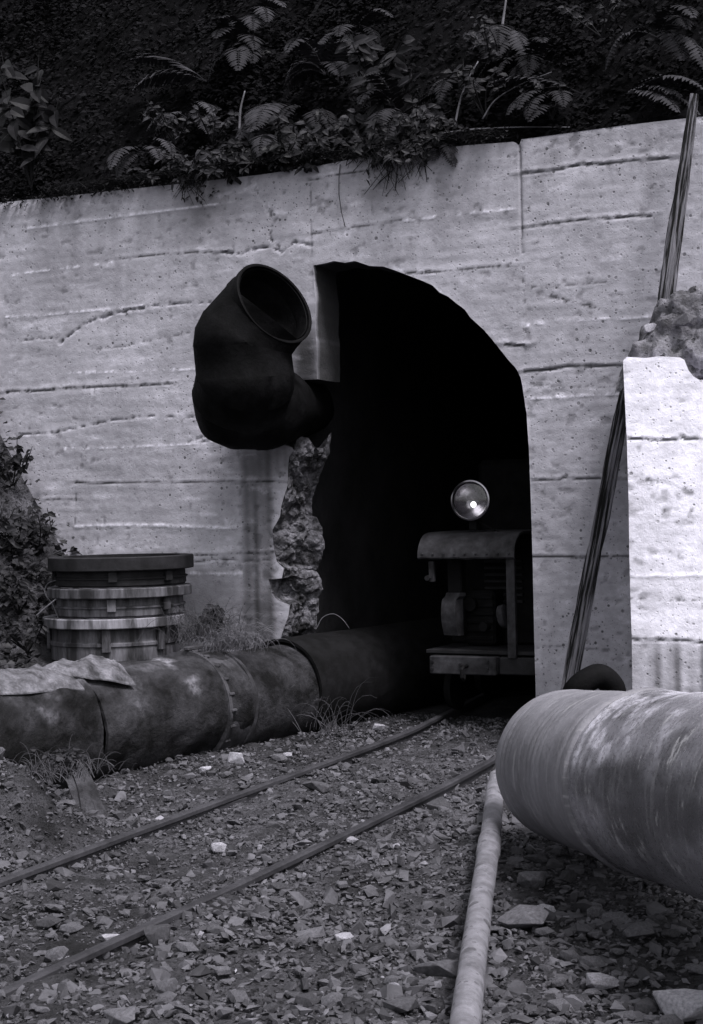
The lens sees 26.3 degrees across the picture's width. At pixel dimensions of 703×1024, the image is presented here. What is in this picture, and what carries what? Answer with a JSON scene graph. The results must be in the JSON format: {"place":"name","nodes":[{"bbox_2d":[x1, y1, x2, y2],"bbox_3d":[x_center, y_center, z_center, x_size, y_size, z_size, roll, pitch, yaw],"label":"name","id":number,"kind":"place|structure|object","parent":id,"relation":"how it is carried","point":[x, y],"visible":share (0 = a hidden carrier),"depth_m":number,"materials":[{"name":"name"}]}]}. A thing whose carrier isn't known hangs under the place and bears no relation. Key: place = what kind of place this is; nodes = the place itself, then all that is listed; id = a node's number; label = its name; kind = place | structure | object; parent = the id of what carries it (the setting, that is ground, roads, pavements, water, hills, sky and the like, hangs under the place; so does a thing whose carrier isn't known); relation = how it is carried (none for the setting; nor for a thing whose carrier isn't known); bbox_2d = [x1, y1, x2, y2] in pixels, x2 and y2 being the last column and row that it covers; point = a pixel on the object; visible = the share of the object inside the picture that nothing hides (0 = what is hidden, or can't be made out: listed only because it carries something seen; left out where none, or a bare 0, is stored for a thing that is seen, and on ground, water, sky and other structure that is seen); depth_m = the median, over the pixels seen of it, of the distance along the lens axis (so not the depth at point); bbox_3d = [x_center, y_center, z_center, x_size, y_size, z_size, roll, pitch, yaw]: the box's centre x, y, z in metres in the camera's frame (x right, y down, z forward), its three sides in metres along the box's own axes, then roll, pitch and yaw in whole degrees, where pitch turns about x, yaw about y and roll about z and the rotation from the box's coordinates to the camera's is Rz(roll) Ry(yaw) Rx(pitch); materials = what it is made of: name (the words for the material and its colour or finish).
{"place":"outdoors","nodes":[
{"label":"outdoors","id":0,"kind":"place"},
{"bbox_2d":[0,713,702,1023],"bbox_3d":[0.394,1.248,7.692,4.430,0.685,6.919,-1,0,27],"label":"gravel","id":1,"kind":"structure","parent":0,"point":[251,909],"depth_m":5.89,"materials":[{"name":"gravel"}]},
{"bbox_2d":[154,991,176,1004],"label":"stone","id":2,"kind":"object","parent":1,"relation":"on","point":[168,996],"visible":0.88,"depth_m":4.73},
{"bbox_2d":[295,926,325,939],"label":"stone","id":3,"kind":"object","parent":1,"relation":"on","point":[316,932],"visible":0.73,"depth_m":5.42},
{"bbox_2d":[562,663,625,690],"bbox_3d":[1.385,1.054,8.581,0.433,0.380,0.167,-1,0,-16],"label":"rubber hose","id":4,"kind":"object","parent":1,"relation":"on","point":[602,677],"visible":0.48,"depth_m":8.52,"materials":[{"name":"rubber"}]},
{"bbox_2d":[586,972,619,989],"bbox_3d":[0.821,1.524,4.893,0.122,0.040,0.097,3,3,-4],"label":"stone","id":5,"kind":"object","parent":1,"relation":"on","point":[599,981],"visible":1,"depth_m":4.86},
{"bbox_2d":[0,435,702,1023],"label":"ground","id":6,"kind":"structure","parent":0,"point":[508,703],"depth_m":6.30,"materials":[{"name":"gravel"}]},
{"bbox_2d":[0,506,28,560],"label":"leafy shrub","id":7,"kind":"object","parent":6,"relation":"on","point":[7,528],"visible":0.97,"depth_m":11.20,"materials":[{"name":"grey plant"}]},
{"bbox_2d":[0,435,33,488],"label":"leafy shrub","id":8,"kind":"object","parent":6,"relation":"on","point":[17,459],"visible":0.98,"depth_m":11.69,"materials":[{"name":"grey plant"}]},
{"bbox_2d":[0,566,36,614],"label":"leafy shrub","id":9,"kind":"object","parent":6,"relation":"on","point":[20,589],"visible":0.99,"depth_m":10.87,"materials":[{"name":"grey plant"}]},
{"bbox_2d":[0,613,49,652],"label":"leafy shrub","id":10,"kind":"object","parent":6,"relation":"on","point":[15,632],"visible":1,"depth_m":10.35,"materials":[{"name":"grey plant"}]},
{"bbox_2d":[11,563,56,590],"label":"leafy shrub","id":11,"kind":"object","parent":6,"relation":"on","point":[46,573],"visible":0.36,"depth_m":11.25,"materials":[{"name":"grey plant"}]},
{"bbox_2d":[13,504,57,556],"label":"leafy shrub","id":12,"kind":"object","parent":6,"relation":"on","point":[34,528],"visible":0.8,"depth_m":11.45,"materials":[{"name":"grey plant"}]},
{"bbox_2d":[35,915,62,929],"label":"stone","id":13,"kind":"object","parent":6,"relation":"on","point":[48,922],"visible":1,"depth_m":5.61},
{"bbox_2d":[45,946,68,961],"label":"stone","id":14,"kind":"object","parent":6,"relation":"on","point":[56,953],"visible":0.85,"depth_m":5.26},
{"bbox_2d":[30,745,88,775],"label":"leafy shrub","id":15,"kind":"object","parent":6,"relation":"on","point":[69,752],"visible":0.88,"depth_m":7.32,"materials":[{"name":"grey plant"}]},
{"bbox_2d":[59,922,83,933],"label":"stone","id":16,"kind":"object","parent":6,"relation":"on","point":[71,927],"visible":1,"depth_m":5.54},
{"bbox_2d":[10,738,136,788],"bbox_3d":[-1.422,1.209,7.322,0.725,0.146,0.938,-1,0,27],"label":"grass tuft","id":17,"kind":"object","parent":6,"relation":"on","point":[49,771],"visible":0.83,"depth_m":7.31,"materials":[{"name":"plant"}]},
{"bbox_2d":[64,761,107,817],"bbox_3d":[-1.443,1.480,7.904,0.180,0.291,0.734,-1,0,-25],"label":"split log","id":18,"kind":"object","parent":6,"relation":"on","point":[84,794],"visible":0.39,"depth_m":7.77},
{"bbox_2d":[0,397,180,668],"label":"ivy carpet","id":19,"kind":"object","parent":6,"relation":"on","point":[7,648],"visible":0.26,"depth_m":11.18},
{"bbox_2d":[43,612,185,661],"bbox_3d":[-1.692,0.888,10.779,1.015,0.305,1.015,-1,0,27],"label":"flanged ring","id":20,"kind":"object","parent":6,"relation":"on","point":[76,639],"visible":0.78,"depth_m":10.38,"materials":[{"name":"metal"}]},
{"bbox_2d":[47,583,191,617],"bbox_3d":[-1.654,0.626,10.757,1.020,0.203,1.020,-1,0,27],"label":"flanged ring","id":21,"kind":"object","parent":20,"relation":"on","point":[126,602],"visible":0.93,"depth_m":10.35,"materials":[{"name":"metal"}]},
{"bbox_2d":[48,553,193,587],"bbox_3d":[-1.643,0.415,10.750,1.030,0.207,1.030,-1,0,27],"label":"flanged ring","id":22,"kind":"object","parent":21,"relation":"on","point":[119,570],"visible":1,"depth_m":10.34,"materials":[{"name":"metal"}]},
{"bbox_2d":[102,1007,134,1023],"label":"stone","id":23,"kind":"object","parent":6,"relation":"on","point":[119,1015],"visible":1,"depth_m":4.53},
{"bbox_2d":[143,924,170,946],"bbox_3d":[-0.703,1.534,5.457,0.100,0.067,0.077,-7,-2,-9],"label":"stone","id":24,"kind":"object","parent":6,"relation":"on","point":[154,934],"visible":0.88,"depth_m":5.43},
{"bbox_2d":[155,978,177,992],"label":"stone","id":25,"kind":"object","parent":6,"relation":"on","point":[166,985],"visible":0.81,"depth_m":4.84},
{"bbox_2d":[175,941,198,952],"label":"stone","id":26,"kind":"object","parent":6,"relation":"on","point":[185,947],"visible":1,"depth_m":5.28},
{"bbox_2d":[135,594,277,644],"bbox_3d":[-1.116,0.723,10.421,0.957,0.346,1.018,-1,0,27],"label":"grass tuft","id":27,"kind":"object","parent":6,"relation":"on","point":[205,629],"visible":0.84,"depth_m":10.46,"materials":[{"name":"plant"}]},
{"bbox_2d":[199,604,227,627],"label":"leafy shrub","id":28,"kind":"object","parent":27,"relation":"on","point":[213,610],"visible":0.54,"depth_m":10.64,"materials":[{"name":"grey plant"}]},
{"bbox_2d":[227,752,244,764],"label":"stone","id":29,"kind":"object","parent":6,"relation":"on","point":[233,757],"visible":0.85,"depth_m":9.25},
{"bbox_2d":[227,990,249,1003],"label":"stone","id":30,"kind":"object","parent":6,"relation":"on","point":[237,996],"visible":1,"depth_m":4.76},
{"bbox_2d":[0,685,501,1000],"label":"railway track","id":31,"kind":"structure","parent":6,"relation":"on","point":[129,939],"depth_m":7.15,"materials":[{"name":"metal"}]},
{"bbox_2d":[417,458,534,709],"bbox_3d":[1.397,0.526,11.677,1.199,1.910,2.462,-1,0,27],"label":"mine locomotive","id":32,"kind":"object","parent":31,"relation":"on","point":[487,612],"visible":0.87,"depth_m":11.01,"materials":[{"name":"paint"}]},
{"bbox_2d":[0,617,535,788],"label":"pipe","id":33,"kind":"object","parent":6,"relation":"on","point":[185,701],"depth_m":9.82,"materials":[{"name":"metal"}]},
{"bbox_2d":[0,664,84,694],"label":"canvas sheet","id":34,"kind":"object","parent":33,"relation":"on","point":[36,678],"visible":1,"depth_m":8.55,"materials":[{"name":"fabric"}]},
{"bbox_2d":[44,654,135,685],"bbox_3d":[-1.642,0.963,9.040,0.555,0.189,0.413,-1,0,-42],"label":"flattened sack","id":35,"kind":"object","parent":33,"relation":"on","point":[92,667],"visible":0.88,"depth_m":8.98,"materials":[{"name":"grey fabric"}]},
{"bbox_2d":[181,612,288,653],"bbox_3d":[-0.806,0.809,10.066,0.747,0.261,0.616,-1,0,44],"label":"grass tuft","id":36,"kind":"object","parent":33,"relation":"on","point":[230,642],"visible":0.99,"depth_m":10.04,"materials":[{"name":"plant"}]},
{"bbox_2d":[294,992,319,1007],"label":"stone","id":37,"kind":"object","parent":6,"relation":"on","point":[308,999],"visible":0.83,"depth_m":4.73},
{"bbox_2d":[302,781,331,792],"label":"stone","id":38,"kind":"object","parent":6,"relation":"on","point":[320,787],"visible":0.97,"depth_m":8.29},
{"bbox_2d":[321,992,342,1006],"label":"stone","id":39,"kind":"object","parent":6,"relation":"on","point":[330,998],"visible":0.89,"depth_m":4.70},
{"bbox_2d":[287,677,390,733],"bbox_3d":[-0.148,1.327,10.366,0.868,0.356,0.589,-1,0,-22],"label":"grass tuft","id":40,"kind":"object","parent":6,"relation":"on","point":[333,718],"visible":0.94,"depth_m":10.37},
{"bbox_2d":[0,116,702,696],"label":"portal wall","id":41,"kind":"structure","parent":6,"relation":"on","point":[474,306],"depth_m":11.24,"materials":[{"name":"concrete"}]},
{"bbox_2d":[0,53,72,187],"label":"leafy shrub","id":42,"kind":"object","parent":41,"relation":"on","point":[28,137],"visible":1,"depth_m":12.21,"materials":[{"name":"grey plant"}]},
{"bbox_2d":[101,137,175,180],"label":"fern","id":43,"kind":"object","parent":41,"relation":"on","point":[125,157],"visible":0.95,"depth_m":11.83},
{"bbox_2d":[126,165,171,184],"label":"leafy shrub","id":44,"kind":"object","parent":41,"relation":"on","point":[151,179],"visible":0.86,"depth_m":11.44,"materials":[{"name":"grey plant"}]},
{"bbox_2d":[154,146,206,190],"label":"leafy shrub","id":45,"kind":"object","parent":41,"relation":"on","point":[179,160],"visible":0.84,"depth_m":11.27,"materials":[{"name":"grey plant"}]},
{"bbox_2d":[182,144,230,179],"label":"leafy shrub","id":46,"kind":"object","parent":41,"relation":"on","point":[217,155],"visible":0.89,"depth_m":11.14,"materials":[{"name":"grey plant"}]},
{"bbox_2d":[223,138,271,184],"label":"leafy shrub","id":47,"kind":"object","parent":41,"relation":"on","point":[235,145],"visible":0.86,"depth_m":11.05,"materials":[{"name":"grey plant"}]},
{"bbox_2d":[0,124,522,208],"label":"hanging roots","id":48,"kind":"object","parent":41,"relation":"hanging from","point":[123,181],"visible":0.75,"depth_m":11.01,"materials":[{"name":"black plant"}]},
{"bbox_2d":[192,264,334,450],"bbox_3d":[-0.626,-1.071,11.136,0.856,1.269,2.281,-1,0,6],"label":"ventilation duct","id":49,"kind":"object","parent":41,"relation":"attached to","point":[251,390],"visible":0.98,"depth_m":10.19,"materials":[{"name":"metal"}]},
{"bbox_2d":[240,123,302,173],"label":"fern","id":50,"kind":"object","parent":41,"relation":"on","point":[257,141],"visible":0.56,"depth_m":11.04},
{"bbox_2d":[250,117,307,171],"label":"leafy shrub","id":51,"kind":"object","parent":41,"relation":"on","point":[273,148],"visible":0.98,"depth_m":10.87,"materials":[{"name":"grey plant"}]},
{"bbox_2d":[294,124,348,174],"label":"leafy shrub","id":52,"kind":"object","parent":41,"relation":"on","point":[315,139],"visible":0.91,"depth_m":10.80,"materials":[{"name":"grey plant"}]},
{"bbox_2d":[326,115,395,170],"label":"leafy shrub","id":53,"kind":"object","parent":41,"relation":"on","point":[367,144],"visible":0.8,"depth_m":10.60,"materials":[{"name":"grey plant"}]},
{"bbox_2d":[356,72,442,147],"bbox_3d":[0.302,-2.861,10.885,0.663,0.521,0.474,-1,0,-22],"label":"fern","id":54,"kind":"object","parent":41,"relation":"on","point":[380,91],"visible":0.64,"depth_m":10.79,"materials":[{"name":"plant"}]},
{"bbox_2d":[368,115,432,168],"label":"leafy shrub","id":55,"kind":"object","parent":41,"relation":"attached to","point":[401,133],"visible":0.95,"depth_m":10.45,"materials":[{"name":"grey plant"}]},
{"bbox_2d":[391,95,449,139],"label":"leafy shrub","id":56,"kind":"object","parent":41,"relation":"on","point":[440,116],"visible":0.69,"depth_m":10.53,"materials":[{"name":"grey plant"}]},
{"bbox_2d":[419,137,458,166],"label":"fern","id":57,"kind":"object","parent":41,"relation":"attached to","point":[446,152],"visible":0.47,"depth_m":10.35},
{"bbox_2d":[423,117,469,150],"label":"leafy shrub","id":58,"kind":"object","parent":41,"relation":"on","point":[434,137],"visible":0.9,"depth_m":10.29,"materials":[{"name":"grey plant"}]},
{"bbox_2d":[506,89,572,121],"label":"fern","id":59,"kind":"object","parent":41,"relation":"on","point":[532,98],"visible":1,"depth_m":10.10,"materials":[{"name":"plant"}]},
{"bbox_2d":[627,73,702,115],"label":"fern","id":60,"kind":"object","parent":41,"relation":"on","point":[662,94],"visible":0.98,"depth_m":9.94,"materials":[{"name":"plant"}]},
{"bbox_2d":[382,996,419,1012],"bbox_3d":[0.149,1.520,4.636,0.114,0.040,0.076,-9,-10,17],"label":"stone","id":61,"kind":"object","parent":6,"relation":"on","point":[404,1004],"visible":0.98,"depth_m":4.62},
{"bbox_2d":[413,960,458,977],"bbox_3d":[0.315,1.516,5.007,0.217,0.060,0.118,-1,0,26],"label":"stone","id":62,"kind":"object","parent":6,"relation":"on","point":[445,968],"visible":0.72,"depth_m":4.97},
{"bbox_2d":[426,796,449,809],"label":"stone","id":63,"kind":"object","parent":6,"relation":"on","point":[436,803],"visible":0.67,"depth_m":7.77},
{"bbox_2d":[449,770,502,1023],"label":"thin pipe","id":64,"kind":"object","parent":6,"relation":"on","point":[467,1002],"visible":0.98,"depth_m":5.12,"materials":[{"name":"metal"}]},
{"bbox_2d":[497,904,548,928],"bbox_3d":[0.640,1.497,5.540,0.149,0.079,0.165,-1,0,-30],"label":"stone","id":65,"kind":"object","parent":6,"relation":"on","point":[520,916],"visible":0.99,"depth_m":5.51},
{"bbox_2d":[517,871,546,887],"bbox_3d":[0.735,1.504,6.162,0.107,0.064,0.116,-1,0,21],"label":"stone","id":66,"kind":"object","parent":6,"relation":"on","point":[534,879],"visible":1,"depth_m":6.13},
{"bbox_2d":[546,998,569,1011],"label":"stone","id":67,"kind":"object","parent":6,"relation":"on","point":[551,1004],"visible":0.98,"depth_m":4.63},
{"bbox_2d":[558,869,575,881],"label":"stone","id":68,"kind":"object","parent":6,"relation":"on","point":[567,875],"visible":1,"depth_m":6.18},
{"bbox_2d":[559,950,579,960],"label":"stone","id":69,"kind":"object","parent":6,"relation":"on","point":[567,955],"visible":0.88,"depth_m":5.16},
{"bbox_2d":[561,387,625,689],"bbox_3d":[1.556,0.219,9.591,0.114,2.254,0.064,12,-6,0],"label":"timber prop","id":70,"kind":"object","parent":6,"relation":"on","point":[581,620],"visible":0.76,"depth_m":9.57,"materials":[{"name":"wood"}]},
{"bbox_2d":[579,956,607,967],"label":"stone","id":71,"kind":"object","parent":6,"relation":"on","point":[593,961],"visible":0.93,"depth_m":5.05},
{"bbox_2d":[495,687,702,899],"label":"steel pipe","id":72,"kind":"object","parent":6,"relation":"on","point":[613,780],"visible":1,"depth_m":5.30,"materials":[{"name":"metal"}]},
{"bbox_2d":[601,911,630,925],"bbox_3d":[0.969,1.497,5.535,0.073,0.048,0.102,-1,0,-34],"label":"stone","id":73,"kind":"object","parent":6,"relation":"on","point":[620,917],"visible":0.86,"depth_m":5.52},
{"bbox_2d":[622,921,654,937],"bbox_3d":[1.021,1.486,5.345,0.120,0.043,0.085,-5,7,-11],"label":"stone","id":74,"kind":"object","parent":6,"relation":"on","point":[640,929],"visible":1,"depth_m":5.32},
{"bbox_2d":[634,997,658,1014],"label":"stone","id":75,"kind":"object","parent":6,"relation":"on","point":[647,1004],"visible":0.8,"depth_m":4.55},
{"bbox_2d":[623,356,702,692],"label":"concrete pier","id":76,"kind":"structure","parent":6,"relation":"on","point":[664,410],"depth_m":8.91,"materials":[{"name":"concrete"}]},
{"bbox_2d":[659,1014,683,1023],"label":"stone","id":77,"kind":"object","parent":6,"relation":"on","point":[670,1019],"visible":1,"depth_m":4.38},
{"bbox_2d":[652,988,702,1021],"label":"stone","id":78,"kind":"object","parent":6,"relation":"on","point":[684,1005],"visible":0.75,"depth_m":4.49,"materials":[{"name":"stone"}]},
{"bbox_2d":[0,0,702,202],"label":"hillside","id":79,"kind":"structure","parent":0,"point":[137,131],"depth_m":12.23,"materials":[{"name":"soil"}]},
{"bbox_2d":[140,100,191,144],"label":"leafy shrub","id":80,"kind":"object","parent":79,"relation":"on","point":[165,120],"visible":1,"depth_m":11.88,"materials":[{"name":"grey plant"}]},
{"bbox_2d":[129,53,206,91],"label":"fern","id":81,"kind":"object","parent":79,"relation":"on","point":[180,68],"visible":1,"depth_m":12.43,"materials":[{"name":"plant"}]},
{"bbox_2d":[147,101,217,145],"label":"fern","id":82,"kind":"object","parent":79,"relation":"on","point":[176,114],"visible":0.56,"depth_m":12.05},
{"bbox_2d":[190,103,239,144],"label":"leafy shrub","id":83,"kind":"object","parent":79,"relation":"on","point":[210,125],"visible":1,"depth_m":11.62,"materials":[{"name":"grey plant"}]},
{"bbox_2d":[207,15,264,82],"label":"fern","id":84,"kind":"object","parent":79,"relation":"on","point":[239,29],"visible":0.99,"depth_m":12.11,"materials":[{"name":"plant"}]},
{"bbox_2d":[217,0,286,57],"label":"fern","id":85,"kind":"object","parent":79,"relation":"on","point":[261,10],"visible":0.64,"depth_m":12.37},
{"bbox_2d":[235,103,289,144],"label":"fern","id":86,"kind":"object","parent":79,"relation":"on","point":[258,115],"visible":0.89,"depth_m":11.27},
{"bbox_2d":[277,104,336,136],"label":"fern","id":87,"kind":"object","parent":79,"relation":"on","point":[301,109],"visible":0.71,"depth_m":11.16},
{"bbox_2d":[283,38,361,101],"bbox_3d":[-0.214,-3.384,11.514,0.650,0.380,0.662,-1,0,-1],"label":"fern","id":88,"kind":"object","parent":79,"relation":"on","point":[338,62],"visible":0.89,"depth_m":11.53,"materials":[{"name":"plant"}]},
{"bbox_2d":[0,0,702,201],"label":"undergrowth","id":89,"kind":"object","parent":79,"relation":"on","point":[282,59],"visible":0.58,"depth_m":12.19,"materials":[{"name":"plant"}]},
{"bbox_2d":[211,30,270,67],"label":"leafy shrub","id":90,"kind":"object","parent":89,"relation":"on","point":[219,41],"visible":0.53,"depth_m":12.23,"materials":[{"name":"grey plant"}]},
{"bbox_2d":[268,111,316,147],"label":"leafy shrub","id":91,"kind":"object","parent":89,"relation":"on","point":[291,122],"visible":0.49,"depth_m":11.13,"materials":[{"name":"grey plant"}]},
{"bbox_2d":[316,107,375,146],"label":"leafy shrub","id":92,"kind":"object","parent":89,"relation":"on","point":[350,121],"visible":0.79,"depth_m":10.88,"materials":[{"name":"grey plant"}]},
{"bbox_2d":[440,61,511,119],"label":"leafy shrub","id":93,"kind":"object","parent":89,"relation":"on","point":[471,91],"visible":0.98,"depth_m":10.55,"materials":[{"name":"grey plant"}]},
{"bbox_2d":[519,78,572,119],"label":"leafy shrub","id":94,"kind":"object","parent":89,"relation":"on","point":[554,110],"visible":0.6,"depth_m":10.27,"materials":[{"name":"grey plant"}]},
{"bbox_2d":[309,8,393,61],"bbox_3d":[-0.002,-3.707,11.768,0.676,0.409,0.380,-1,0,1],"label":"fern","id":95,"kind":"object","parent":79,"relation":"on","point":[336,34],"visible":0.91,"depth_m":11.78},
{"bbox_2d":[334,31,414,83],"bbox_3d":[0.169,-3.351,11.140,0.595,0.446,0.406,-1,0,42],"label":"leafy shrub","id":96,"kind":"object","parent":79,"relation":"on","point":[367,55],"visible":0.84,"depth_m":11.16,"materials":[{"name":"grey plant"}]},
{"bbox_2d":[415,78,480,122],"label":"fern","id":97,"kind":"object","parent":79,"relation":"on","point":[445,92],"visible":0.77,"depth_m":10.80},
{"bbox_2d":[463,13,501,75],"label":"fern","id":98,"kind":"object","parent":79,"relation":"on","point":[485,46],"visible":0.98,"depth_m":10.70,"materials":[{"name":"grey plant"}]},
{"bbox_2d":[481,24,533,58],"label":"fern","id":99,"kind":"object","parent":79,"relation":"on","point":[516,39],"visible":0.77,"depth_m":10.79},
{"bbox_2d":[477,37,550,80],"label":"fern","id":100,"kind":"object","parent":79,"relation":"on","point":[526,62],"visible":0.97,"depth_m":10.58,"materials":[{"name":"plant"}]},
{"bbox_2d":[488,75,582,117],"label":"fern","id":101,"kind":"object","parent":79,"relation":"on","point":[543,81],"visible":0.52,"depth_m":10.46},
{"bbox_2d":[558,0,626,37],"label":"leafy shrub","id":102,"kind":"object","parent":79,"relation":"on","point":[611,12],"visible":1,"depth_m":10.59,"materials":[{"name":"grey plant"}]},
{"bbox_2d":[605,4,702,69],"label":"fern","id":103,"kind":"object","parent":79,"relation":"on","point":[676,18],"visible":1,"depth_m":10.11,"materials":[{"name":"plant"}]},
{"bbox_2d":[348,67,420,119],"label":"leafy shrub","id":104,"kind":"object","parent":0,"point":[403,81],"visible":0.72,"depth_m":10.91,"materials":[{"name":"grey plant"}]},
{"bbox_2d":[615,286,702,392],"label":"earth bank","id":105,"kind":"structure","parent":0,"point":[666,337],"depth_m":9.20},
{"bbox_2d":[657,93,698,301],"bbox_3d":[2.056,-1.935,9.447,0.122,1.391,0.073,8,0,0],"label":"timber prop","id":106,"kind":"object","parent":105,"relation":"on","point":[671,259],"visible":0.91,"depth_m":9.43,"materials":[{"name":"wood"}]},
{"bbox_2d":[673,313,696,325],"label":"stone","id":107,"kind":"object","parent":105,"relation":"on","point":[686,319],"visible":1,"depth_m":9.12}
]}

